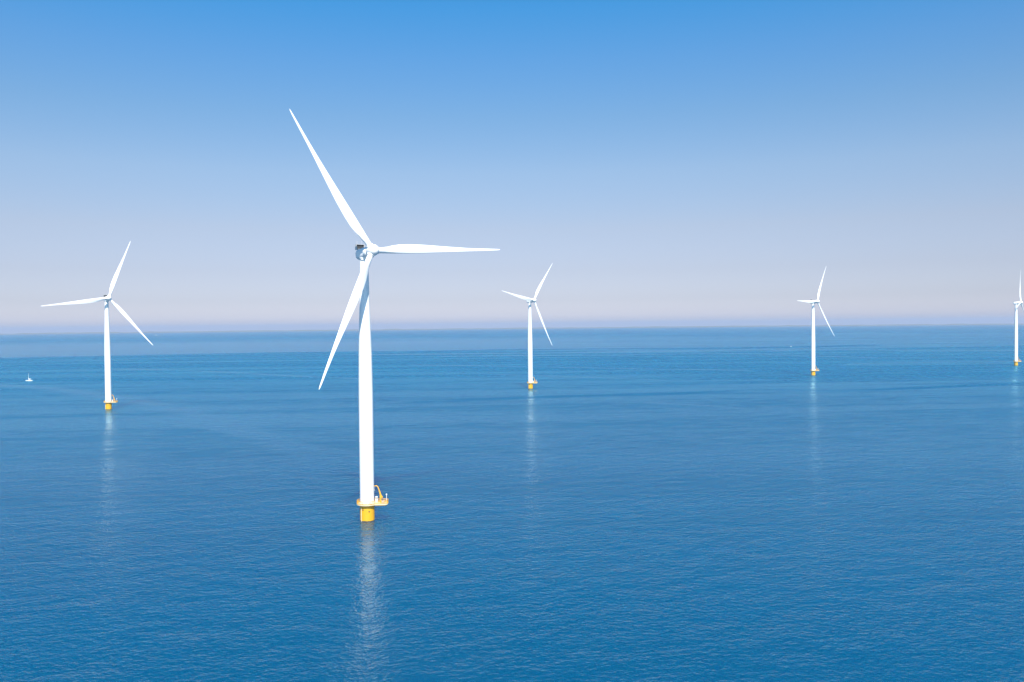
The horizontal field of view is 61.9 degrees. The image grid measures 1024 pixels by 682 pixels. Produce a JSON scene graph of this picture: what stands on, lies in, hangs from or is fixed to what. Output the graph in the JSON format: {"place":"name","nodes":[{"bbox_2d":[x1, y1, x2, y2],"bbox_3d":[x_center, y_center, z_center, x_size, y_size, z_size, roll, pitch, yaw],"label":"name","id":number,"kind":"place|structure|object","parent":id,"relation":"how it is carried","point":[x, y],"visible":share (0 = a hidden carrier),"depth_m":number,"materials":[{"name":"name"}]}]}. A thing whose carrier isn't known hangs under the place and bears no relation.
{"place":"outdoors","nodes":[
{"label":"outdoors","id":0,"kind":"place"},
{"bbox_2d":[0,325,1023,681],"bbox_3d":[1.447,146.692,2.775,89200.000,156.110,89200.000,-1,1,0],"label":"water","id":1,"kind":"structure","parent":0,"point":[692,505],"depth_m":320.94,"materials":[{"name":"blue liquid"}]},
{"bbox_2d":[43,241,152,408],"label":"wind turbine","id":2,"kind":"object","parent":1,"relation":"in","point":[108,401],"visible":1,"depth_m":728.68,"materials":[{"name":"white metal"}]},
{"bbox_2d":[290,110,499,521],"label":"wind turbine","id":3,"kind":"object","parent":1,"relation":"in","point":[368,502],"visible":1,"depth_m":299.74,"materials":[{"name":"white metal"}]},
{"bbox_2d":[501,263,552,388],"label":"wind turbine","id":4,"kind":"object","parent":1,"relation":"in","point":[530,382],"visible":0.99,"depth_m":918.47,"materials":[{"name":"white metal"}]},
{"bbox_2d":[797,268,833,374],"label":"wind turbine","id":5,"kind":"object","parent":1,"relation":"in","point":[813,302],"visible":1,"depth_m":1097.81,"materials":[{"name":"white metal"}]},
{"bbox_2d":[1013,274,1023,364],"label":"wind turbine","id":6,"kind":"object","parent":1,"relation":"in","point":[1016,361],"visible":1,"depth_m":1290.03,"materials":[{"name":"white metal"}]},
{"bbox_2d":[0,0,1023,333],"label":"sky","id":7,"kind":"structure","parent":0,"point":[672,162],"materials":[{"name":"blue"}]}
]}

